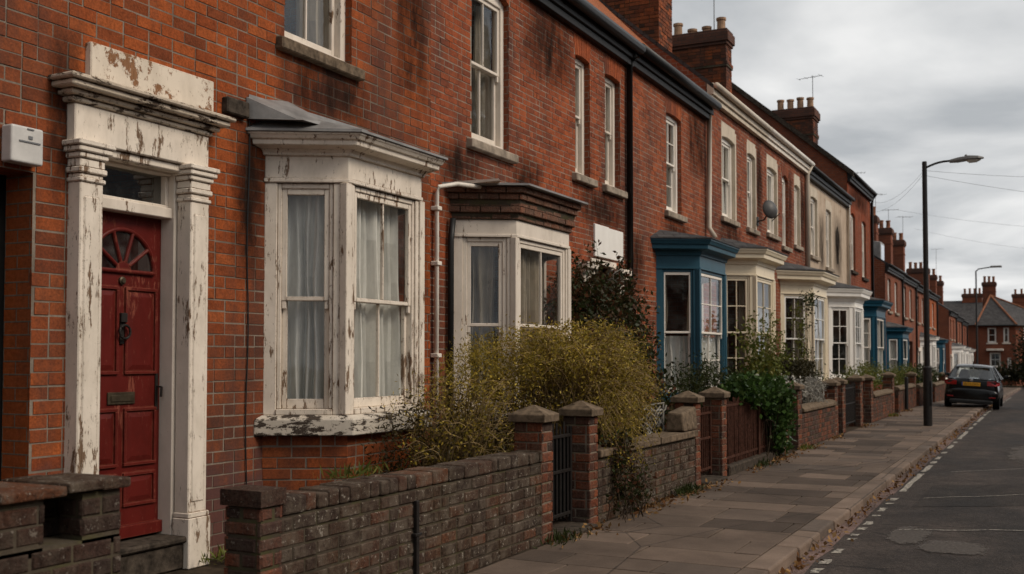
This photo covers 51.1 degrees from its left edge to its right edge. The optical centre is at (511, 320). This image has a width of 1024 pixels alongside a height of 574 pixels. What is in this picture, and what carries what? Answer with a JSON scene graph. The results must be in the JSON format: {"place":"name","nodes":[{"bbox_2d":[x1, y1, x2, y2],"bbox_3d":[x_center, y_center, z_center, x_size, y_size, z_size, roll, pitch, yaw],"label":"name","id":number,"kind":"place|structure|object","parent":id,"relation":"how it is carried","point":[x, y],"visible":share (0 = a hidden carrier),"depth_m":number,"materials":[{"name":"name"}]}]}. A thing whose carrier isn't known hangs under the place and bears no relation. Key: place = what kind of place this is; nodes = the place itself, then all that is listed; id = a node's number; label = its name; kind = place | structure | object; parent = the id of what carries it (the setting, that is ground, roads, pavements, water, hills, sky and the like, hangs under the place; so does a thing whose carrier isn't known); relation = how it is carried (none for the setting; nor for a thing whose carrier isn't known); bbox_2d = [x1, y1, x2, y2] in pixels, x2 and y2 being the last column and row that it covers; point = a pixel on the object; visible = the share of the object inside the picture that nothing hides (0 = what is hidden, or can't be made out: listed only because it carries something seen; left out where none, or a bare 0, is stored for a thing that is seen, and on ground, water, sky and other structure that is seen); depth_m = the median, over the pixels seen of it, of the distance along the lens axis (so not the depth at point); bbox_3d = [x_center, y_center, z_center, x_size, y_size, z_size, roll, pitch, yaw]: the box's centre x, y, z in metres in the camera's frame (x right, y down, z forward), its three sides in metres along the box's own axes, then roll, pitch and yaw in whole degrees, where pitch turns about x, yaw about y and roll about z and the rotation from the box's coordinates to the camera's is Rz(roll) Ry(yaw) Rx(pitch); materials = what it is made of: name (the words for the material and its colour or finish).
{"place":"outdoors","nodes":[
{"label":"outdoors","id":0,"kind":"place"},
{"bbox_2d":[164,400,941,573],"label":"front gardens","id":1,"kind":"object","parent":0,"point":[214,567],"visible":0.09,"depth_m":8.22,"materials":[{"name":"soil"}]},
{"bbox_2d":[0,472,130,573],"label":"garden wall","id":2,"kind":"structure","parent":1,"relation":"on","point":[65,523],"depth_m":4.82,"materials":[{"name":"brick"}]},
{"bbox_2d":[199,545,225,564],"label":"weed","id":3,"kind":"object","parent":1,"relation":"on","point":[220,552],"visible":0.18,"depth_m":8.22,"materials":[{"name":"green plant"}]},
{"bbox_2d":[0,0,447,573],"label":"terraced house","id":4,"kind":"structure","parent":1,"relation":"on","point":[130,276],"depth_m":8.45,"materials":[{"name":"red brick"}]},
{"bbox_2d":[0,175,5,480],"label":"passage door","id":5,"kind":"structure","parent":4,"relation":"in","point":[2,177],"depth_m":7.14,"materials":[{"name":"wood"}]},
{"bbox_2d":[1,124,42,166],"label":"alarm box","id":6,"kind":"object","parent":4,"relation":"attached to","point":[22,145],"visible":1,"depth_m":6.87,"materials":[{"name":"white plastic"}]},
{"bbox_2d":[99,211,162,538],"bbox_3d":[-2.901,0.406,7.909,0.148,2.400,0.790,-1,-2,27],"label":"front door","id":7,"kind":"structure","parent":4,"relation":"in","point":[131,244],"depth_m":7.99,"materials":[{"name":"red paint"}]},
{"bbox_2d":[245,119,249,484],"bbox_3d":[-2.205,-0.009,8.911,0.011,3.600,0.035,-1,-2,27],"label":"wall cable","id":8,"kind":"object","parent":4,"relation":"attached to","point":[247,309],"depth_m":8.92,"materials":[{"name":"black paint"}]},
{"bbox_2d":[275,0,364,81],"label":"window","id":9,"kind":"structure","parent":4,"relation":"in","point":[319,39],"depth_m":10.20,"materials":[{"name":"white paint"}]},
{"bbox_2d":[245,120,447,489],"bbox_3d":[-1.336,0.067,9.795,0.887,3.750,2.429,-1,-2,27],"label":"bay window","id":10,"kind":"structure","parent":4,"relation":"in","point":[337,338],"depth_m":9.28,"materials":[{"name":"white paint"}]},
{"bbox_2d":[313,458,402,480],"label":"weed","id":11,"kind":"object","parent":1,"relation":"on","point":[360,471],"visible":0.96,"depth_m":7.43,"materials":[{"name":"green plant"}]},
{"bbox_2d":[220,450,542,573],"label":"garden wall","id":12,"kind":"structure","parent":1,"relation":"on","point":[466,515],"depth_m":7.14,"materials":[{"name":"brick"}]},
{"bbox_2d":[361,352,521,473],"bbox_3d":[-0.545,1.118,9.567,1.440,1.668,2.163,-1,-2,27],"label":"bush","id":13,"kind":"object","parent":1,"relation":"on","point":[449,436],"visible":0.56,"depth_m":9.35,"materials":[{"name":"green plant"}]},
{"bbox_2d":[508,405,558,544],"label":"gate pier","id":14,"kind":"structure","parent":1,"relation":"on","point":[533,427],"depth_m":9.28,"materials":[{"name":"brick"}]},
{"bbox_2d":[552,422,571,520],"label":"garden gate","id":15,"kind":"structure","parent":14,"relation":"attached to","point":[562,475],"depth_m":10.04,"materials":[{"name":"metal"}]},
{"bbox_2d":[430,0,645,454],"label":"terraced house","id":16,"kind":"structure","parent":1,"relation":"on","point":[531,137],"depth_m":13.34,"materials":[{"name":"red brick"}]},
{"bbox_2d":[467,0,518,163],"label":"window","id":17,"kind":"structure","parent":16,"relation":"in","point":[486,138],"depth_m":13.31,"materials":[{"name":"white paint"}]},
{"bbox_2d":[441,178,587,453],"bbox_3d":[0.220,0.242,12.936,0.918,3.620,2.950,-1,-2,27],"label":"bay window","id":18,"kind":"structure","parent":16,"relation":"in","point":[530,225],"depth_m":12.14,"materials":[{"name":"white paint"}]},
{"bbox_2d":[572,58,597,187],"bbox_3d":[0.966,-2.892,15.531,0.295,1.854,0.790,-1,-2,27],"label":"window","id":19,"kind":"structure","parent":16,"relation":"in","point":[578,176],"depth_m":15.72,"materials":[{"name":"white paint"}]},
{"bbox_2d":[602,77,627,198],"bbox_3d":[1.503,-2.854,16.604,0.295,1.854,0.890,-1,-2,27],"label":"window","id":20,"kind":"structure","parent":16,"relation":"in","point":[609,186],"depth_m":16.84,"materials":[{"name":"white paint"}]},
{"bbox_2d":[411,314,669,479],"bbox_3d":[0.470,0.972,11.018,1.999,2.062,3.644,-1,-2,27],"label":"bush","id":21,"kind":"object","parent":1,"relation":"on","point":[595,373],"visible":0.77,"depth_m":10.77,"materials":[{"name":"green plant"}]},
{"bbox_2d":[552,521,597,539],"bbox_3d":[0.416,1.934,9.826,0.500,0.060,0.780,-1,-2,27],"label":"gate threshold","id":22,"kind":"object","parent":1,"relation":"on","point":[559,526],"visible":0.38,"depth_m":9.89,"materials":[{"name":"concrete"}]},
{"bbox_2d":[558,401,602,523],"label":"gate pier","id":23,"kind":"structure","parent":1,"relation":"on","point":[581,418],"depth_m":10.20,"materials":[{"name":"brick"}]},
{"bbox_2d":[543,240,675,433],"bbox_3d":[1.516,0.475,14.990,1.652,3.332,3.562,-1,-2,27],"label":"climbing shrub","id":24,"kind":"object","parent":1,"relation":"on","point":[592,297],"visible":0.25,"depth_m":14.69,"materials":[{"name":"green plant"}]},
{"bbox_2d":[597,430,697,522],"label":"garden wall","id":25,"kind":"structure","parent":1,"relation":"on","point":[672,468],"depth_m":11.91,"materials":[{"name":"brick"}]},
{"bbox_2d":[598,422,656,521],"bbox_3d":[1.189,1.514,10.940,0.453,0.977,1.237,-1,-2,27],"label":"creeper","id":26,"kind":"object","parent":25,"relation":"attached to","point":[628,493],"visible":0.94,"depth_m":10.73,"materials":[{"name":"green plant"}]},
{"bbox_2d":[666,406,696,431],"bbox_3d":[2.065,1.195,12.988,0.243,0.278,0.538,-1,-2,27],"label":"stone block","id":27,"kind":"object","parent":25,"relation":"on","point":[682,419],"depth_m":12.80,"materials":[{"name":"stone"}]},
{"bbox_2d":[639,402,666,433],"bbox_3d":[1.698,1.524,12.854,0.102,1.052,0.865,-1,-2,27],"label":"wire trellis","id":28,"kind":"object","parent":1,"relation":"on","point":[655,414],"visible":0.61,"depth_m":12.93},
{"bbox_2d":[587,0,740,426],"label":"terraced house","id":29,"kind":"structure","parent":1,"relation":"on","point":[680,258],"depth_m":18.81,"materials":[{"name":"red brick"}]},
{"bbox_2d":[664,114,687,222],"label":"window","id":30,"kind":"structure","parent":29,"relation":"in","point":[670,212],"depth_m":19.65,"materials":[{"name":"white paint"}]},
{"bbox_2d":[650,230,740,426],"bbox_3d":[3.433,0.363,19.264,0.971,3.820,3.248,-1,-2,27],"label":"bay window","id":31,"kind":"structure","parent":29,"relation":"in","point":[701,258],"depth_m":18.39,"materials":[{"name":"blue paint"}]},
{"bbox_2d":[671,391,704,484],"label":"gate pier","id":32,"kind":"structure","parent":1,"relation":"on","point":[689,398],"depth_m":13.29,"materials":[{"name":"brick"}]},
{"bbox_2d":[700,406,711,473],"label":"garden gate","id":33,"kind":"structure","parent":32,"relation":"attached to","point":[704,458],"depth_m":14.11,"materials":[{"name":"wood"}]},
{"bbox_2d":[599,0,788,379],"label":"terraced house","id":34,"kind":"structure","parent":1,"relation":"on","point":[740,129],"depth_m":22.74,"materials":[{"name":"red brick"}]},
{"bbox_2d":[721,138,739,227],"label":"window","id":35,"kind":"structure","parent":34,"relation":"in","point":[726,217],"depth_m":23.04,"materials":[{"name":"white paint"}]},
{"bbox_2d":[746,154,759,235],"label":"window","id":36,"kind":"structure","parent":34,"relation":"in","point":[749,229],"depth_m":24.66,"materials":[{"name":"white paint"}]},
{"bbox_2d":[720,238,788,374],"bbox_3d":[5.192,0.354,22.756,0.984,4.080,3.234,-1,-2,27],"label":"bay window","id":37,"kind":"structure","parent":34,"relation":"in","point":[754,266],"depth_m":21.98,"materials":[{"name":"beige paint"}]},
{"bbox_2d":[756,200,779,225],"bbox_3d":[5.832,-2.459,24.358,0.377,0.516,1.012,0,-2,-1],"label":"satellite dish","id":38,"kind":"object","parent":34,"relation":"attached to","point":[769,208],"visible":1,"depth_m":24.13,"materials":[{"name":"metal"}]},
{"bbox_2d":[649,348,738,430],"bbox_3d":[2.813,1.314,16.909,1.514,1.788,3.687,-1,-2,27],"label":"shrub","id":39,"kind":"object","parent":1,"relation":"on","point":[681,386],"visible":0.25,"depth_m":16.57,"materials":[{"name":"green plant"}]},
{"bbox_2d":[700,475,727,484],"bbox_3d":[2.446,2.078,13.884,0.500,0.055,0.860,-1,-2,27],"label":"gate threshold","id":40,"kind":"object","parent":1,"relation":"on","point":[713,479],"visible":0.38,"depth_m":13.86,"materials":[{"name":"stone"}]},
{"bbox_2d":[699,387,729,475],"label":"gate pier","id":41,"kind":"structure","parent":1,"relation":"on","point":[715,399],"depth_m":14.34,"materials":[{"name":"brick"}]},
{"bbox_2d":[726,397,784,475],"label":"railings","id":42,"kind":"object","parent":1,"relation":"on","point":[745,450],"visible":0.54,"depth_m":15.51,"materials":[{"name":"wood"}]},
{"bbox_2d":[718,368,799,455],"bbox_3d":[3.713,1.442,16.501,1.192,1.428,3.098,-1,-2,27],"label":"ivy","id":43,"kind":"object","parent":42,"relation":"attached to","point":[769,395],"visible":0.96,"depth_m":16.48,"materials":[{"name":"green plant"}]},
{"bbox_2d":[672,17,839,380],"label":"terraced house","id":44,"kind":"structure","parent":1,"relation":"on","point":[787,165],"depth_m":28.23,"materials":[{"name":"red brick"}]},
{"bbox_2d":[766,168,781,241],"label":"window","id":45,"kind":"structure","parent":44,"relation":"in","point":[770,177],"depth_m":26.63,"materials":[{"name":"white paint"}]},
{"bbox_2d":[782,177,792,252],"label":"window","id":46,"kind":"structure","parent":44,"relation":"in","point":[784,247],"depth_m":27.79,"materials":[{"name":"glass"}]},
{"bbox_2d":[794,186,803,251],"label":"window","id":47,"kind":"structure","parent":44,"relation":"in","point":[797,247],"depth_m":29.09,"materials":[{"name":"glass"}]},
{"bbox_2d":[776,262,839,380],"bbox_3d":[7.850,0.558,28.020,1.061,4.040,4.110,-1,-2,27],"label":"bay window","id":48,"kind":"structure","parent":44,"relation":"in","point":[792,277],"depth_m":27.17,"materials":[{"name":"beige paint"}]},
{"bbox_2d":[731,307,804,389],"bbox_3d":[5.113,1.045,20.911,1.238,2.603,3.074,-1,-2,27],"label":"flowering shrub","id":49,"kind":"object","parent":1,"relation":"on","point":[761,363],"visible":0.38,"depth_m":20.35,"materials":[{"name":"green plant"}]},
{"bbox_2d":[785,381,804,449],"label":"gate pier","id":50,"kind":"structure","parent":1,"relation":"on","point":[798,387],"depth_m":18.68,"materials":[{"name":"brick"}]},
{"bbox_2d":[775,357,815,382],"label":"clipped bush","id":51,"kind":"object","parent":1,"relation":"on","point":[799,368],"visible":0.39,"depth_m":21.07,"materials":[{"name":"green plant"}]},
{"bbox_2d":[786,300,814,371],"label":"shrub","id":52,"kind":"object","parent":1,"relation":"on","point":[799,343],"visible":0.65,"depth_m":25.85,"materials":[{"name":"green plant"}]},
{"bbox_2d":[794,288,821,392],"bbox_3d":[7.230,0.868,26.118,0.620,3.316,0.848,-1,-2,27],"label":"shrub","id":53,"kind":"object","parent":1,"relation":"on","point":[811,303],"visible":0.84,"depth_m":26.12,"materials":[{"name":"green plant"}]},
{"bbox_2d":[732,82,892,390],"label":"terraced house","id":54,"kind":"structure","parent":1,"relation":"on","point":[797,127],"depth_m":37.68,"materials":[{"name":"red brick"}]},
{"bbox_2d":[863,297,892,390],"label":"bay window","id":55,"kind":"structure","parent":54,"relation":"in","point":[874,309],"depth_m":36.66,"materials":[{"name":"blue paint"}]},
{"bbox_2d":[802,399,836,445],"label":"garden wall","id":56,"kind":"structure","parent":1,"relation":"on","point":[818,421],"depth_m":20.26,"materials":[{"name":"brick"}]},
{"bbox_2d":[797,374,827,403],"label":"dried plant","id":57,"kind":"object","parent":56,"relation":"on","point":[811,392],"visible":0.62,"depth_m":20.65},
{"bbox_2d":[821,379,840,435],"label":"gate pier","id":58,"kind":"structure","parent":1,"relation":"on","point":[831,387],"depth_m":21.98,"materials":[{"name":"brick"}]},
{"bbox_2d":[833,377,847,433],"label":"gate pier","id":59,"kind":"structure","parent":1,"relation":"on","point":[841,408],"depth_m":22.74,"materials":[{"name":"brick"}]},
{"bbox_2d":[810,166,872,378],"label":"terraced house","id":60,"kind":"structure","parent":1,"relation":"on","point":[830,238],"depth_m":32.99,"materials":[{"name":"beige paint"}]},
{"bbox_2d":[810,198,820,261],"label":"window","id":61,"kind":"structure","parent":60,"relation":"in","point":[812,256],"depth_m":31.32,"materials":[{"name":"glass"}]},
{"bbox_2d":[825,211,834,272],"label":"window","id":62,"kind":"structure","parent":60,"relation":"in","point":[827,268],"depth_m":33.33,"materials":[{"name":"glass"}]},
{"bbox_2d":[827,282,872,378],"bbox_3d":[10.757,0.792,33.848,1.038,3.980,3.852,-1,-2,27],"label":"bay window","id":63,"kind":"structure","parent":60,"relation":"in","point":[845,301],"depth_m":32.98,"materials":[{"name":"white paint"}]},
{"bbox_2d":[846,374,864,426],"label":"gate pier","id":64,"kind":"structure","parent":1,"relation":"on","point":[858,380],"depth_m":24.91,"materials":[{"name":"brick"}]},
{"bbox_2d":[845,382,855,424],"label":"garden gate","id":65,"kind":"structure","parent":64,"relation":"attached to","point":[850,404],"depth_m":24.35,"materials":[{"name":"metal"}]},
{"bbox_2d":[839,357,892,390],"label":"hedge","id":66,"kind":"object","parent":1,"relation":"on","point":[862,370],"visible":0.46,"depth_m":29.87,"materials":[{"name":"green plant"}]},
{"bbox_2d":[862,374,874,422],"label":"gate pier","id":67,"kind":"structure","parent":1,"relation":"on","point":[868,406],"depth_m":26.43,"materials":[{"name":"brick"}]},
{"bbox_2d":[873,389,893,421],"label":"garden wall","id":68,"kind":"structure","parent":1,"relation":"on","point":[882,404],"depth_m":28.15,"materials":[{"name":"brick"}]},
{"bbox_2d":[881,372,895,413],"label":"gate pier","id":69,"kind":"structure","parent":1,"relation":"on","point":[888,380],"depth_m":30.12,"materials":[{"name":"brick"}]},
{"bbox_2d":[874,241,913,384],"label":"terraced house","id":70,"kind":"structure","parent":1,"relation":"on","point":[888,277],"depth_m":45.78,"materials":[{"name":"red brick"}]},
{"bbox_2d":[886,322,913,382],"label":"bay window","id":71,"kind":"structure","parent":70,"relation":"in","point":[898,353],"depth_m":45.61,"materials":[{"name":"blue paint"}]},
{"bbox_2d":[870,207,919,379],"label":"terraced house","id":72,"kind":"structure","parent":1,"relation":"on","point":[911,284],"depth_m":54.35,"materials":[{"name":"red brick"}]},
{"bbox_2d":[882,363,919,385],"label":"hedge","id":73,"kind":"object","parent":1,"relation":"on","point":[899,381],"visible":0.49,"depth_m":36.06,"materials":[{"name":"green plant"}]},
{"bbox_2d":[894,383,915,412],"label":"garden wall","id":74,"kind":"structure","parent":1,"relation":"on","point":[899,392],"depth_m":32.09,"materials":[{"name":"brick"}]},
{"bbox_2d":[878,220,939,379],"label":"terraced house","id":75,"kind":"structure","parent":1,"relation":"on","point":[885,236],"depth_m":58.73,"materials":[{"name":"red brick"}]},
{"bbox_2d":[919,332,939,379],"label":"bay window","id":76,"kind":"structure","parent":75,"relation":"in","point":[933,339],"depth_m":57.68,"materials":[{"name":"white paint"}]},
{"bbox_2d":[916,383,922,405],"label":"garden wall","id":77,"kind":"structure","parent":1,"relation":"on","point":[919,394],"depth_m":36.43,"materials":[{"name":"brick"}]},
{"bbox_2d":[897,363,941,383],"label":"hedge","id":78,"kind":"object","parent":1,"relation":"on","point":[934,378],"visible":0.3,"depth_m":42.63,"materials":[{"name":"green plant"}]},
{"bbox_2d":[893,233,948,381],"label":"terraced house","id":79,"kind":"structure","parent":1,"relation":"on","point":[899,246],"depth_m":65.16,"materials":[{"name":"red brick"}]},
{"bbox_2d":[936,338,948,378],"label":"bay window","id":80,"kind":"structure","parent":79,"relation":"in","point":[940,344],"depth_m":62.99,"materials":[{"name":"blue paint"}]},
{"bbox_2d":[906,262,965,377],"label":"terraced house","id":81,"kind":"structure","parent":1,"relation":"on","point":[947,322],"depth_m":76.58,"materials":[{"name":"red brick"}]},
{"bbox_2d":[952,342,965,376],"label":"bay window","id":82,"kind":"structure","parent":81,"relation":"in","point":[957,348],"depth_m":76.82,"materials":[{"name":"white paint"}]},
{"bbox_2d":[932,381,945,401],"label":"garden wall","id":83,"kind":"structure","parent":1,"relation":"on","point":[938,390],"depth_m":42.60,"materials":[{"name":"brick"}]},
{"bbox_2d":[929,269,970,369],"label":"terraced house","id":84,"kind":"structure","parent":1,"relation":"on","point":[933,278],"depth_m":84.51,"materials":[{"name":"red brick"}]},
{"bbox_2d":[937,276,975,371],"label":"terraced house","id":85,"kind":"structure","parent":1,"relation":"on","point":[940,285],"depth_m":89.86,"materials":[{"name":"brown brick"}]},
{"bbox_2d":[468,387,1018,573],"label":"pavement","id":86,"kind":"structure","parent":0,"point":[754,520],"depth_m":10.85,"materials":[{"name":"concrete"}]},
{"bbox_2d":[532,527,590,548],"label":"weed","id":87,"kind":"object","parent":86,"relation":"on","point":[560,538],"visible":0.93,"depth_m":9.30,"materials":[{"name":"green plant"}]},
{"bbox_2d":[664,481,704,495],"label":"weed","id":88,"kind":"object","parent":86,"relation":"on","point":[685,489],"visible":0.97,"depth_m":12.47,"materials":[{"name":"green plant"}]},
{"bbox_2d":[546,405,991,573],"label":"fallen leaves","id":89,"kind":"object","parent":86,"relation":"on","point":[797,562],"visible":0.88,"depth_m":12.11,"materials":[{"name":"brown plant"}]},
{"bbox_2d":[922,154,983,425],"bbox_3d":[10.299,-0.694,24.965,1.390,6.330,0.200,-1,-2,27],"label":"street lamp","id":90,"kind":"object","parent":86,"relation":"on","point":[927,395],"visible":1,"depth_m":25.15,"materials":[{"name":"metal"}]},
{"bbox_2d":[975,265,1001,363],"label":"street lamp","id":91,"kind":"object","parent":86,"relation":"on","point":[998,266],"visible":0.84,"depth_m":85.39,"materials":[{"name":"metal"}]},
{"bbox_2d":[672,0,1023,301],"label":"sky","id":92,"kind":"structure","parent":0,"point":[905,84],"materials":[{"name":"grey"}]},
{"bbox_2d":[780,389,1023,573],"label":"road","id":93,"kind":"structure","parent":0,"point":[986,442],"depth_m":11.04,"materials":[{"name":"asphalt"}]},
{"bbox_2d":[736,387,1021,573],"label":"kerb","id":94,"kind":"structure","parent":93,"relation":"on","point":[779,556],"depth_m":11.11,"materials":[{"name":"concrete"}]},
{"bbox_2d":[781,388,1023,573],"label":"gutter strip","id":95,"kind":"object","parent":93,"relation":"on","point":[845,525],"visible":0.8,"depth_m":11.50,"materials":[{"name":"concrete"}]},
{"bbox_2d":[885,526,931,543],"bbox_3d":[3.779,2.040,10.176,0.440,0.001,1.300,-1,-2,27],"label":"asphalt patch","id":96,"kind":"object","parent":93,"relation":"on","point":[905,536],"visible":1,"depth_m":10.13,"materials":[{"name":"asphalt"}]},
{"bbox_2d":[810,399,1008,572],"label":"road marking","id":97,"kind":"object","parent":93,"relation":"on","point":[905,488],"visible":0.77,"depth_m":12.80,"materials":[{"name":"paint"}]},
{"bbox_2d":[916,540,987,554],"bbox_3d":[3.909,2.015,9.497,0.658,0.001,0.833,-2,-3,41],"label":"asphalt patch","id":98,"kind":"object","parent":93,"relation":"on","point":[953,547],"visible":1,"depth_m":9.48,"materials":[{"name":"asphalt"}]},
{"bbox_2d":[912,484,1023,506],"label":"asphalt patch","id":99,"kind":"object","parent":93,"relation":"on","point":[952,495],"visible":1,"depth_m":13.00,"materials":[{"name":"asphalt"}]},
{"bbox_2d":[944,361,1008,409],"bbox_3d":[15.928,2.183,36.788,2.058,1.554,4.245,2,-1,27],"label":"parked car","id":100,"kind":"object","parent":93,"relation":"on","point":[985,387],"visible":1,"depth_m":35.09,"materials":[{"name":"black paint"}]},
{"bbox_2d":[1006,444,1023,463],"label":"asphalt patch","id":101,"kind":"object","parent":93,"relation":"on","point":[1018,453],"visible":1,"depth_m":18.79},
{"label":"side road","id":102,"kind":"structure","parent":0,"visible":0},
{"bbox_2d":[990,326,1023,386],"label":"tree","id":103,"kind":"object","parent":102,"relation":"on","point":[1014,374],"visible":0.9,"depth_m":92.69,"materials":[{"name":"green plant"}]},
{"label":"grass verge","id":104,"kind":"structure","parent":0,"visible":0},
{"bbox_2d":[943,288,982,372],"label":"background house","id":105,"kind":"structure","parent":104,"relation":"on","point":[965,307],"depth_m":110.97,"materials":[{"name":"brown brick"}]},
{"bbox_2d":[975,276,1023,386],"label":"end house","id":106,"kind":"structure","parent":104,"relation":"on","point":[1000,320],"depth_m":96.97,"materials":[{"name":"red brick"}]},
{"bbox_2d":[990,353,1001,368],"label":"window","id":107,"kind":"structure","parent":106,"relation":"in","point":[994,357],"depth_m":96.71,"materials":[{"name":"glass"}]},
{"bbox_2d":[1011,289,1023,306],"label":"background house","id":108,"kind":"structure","parent":104,"relation":"on","point":[1017,299],"depth_m":119.13,"materials":[{"name":"brown brick"}]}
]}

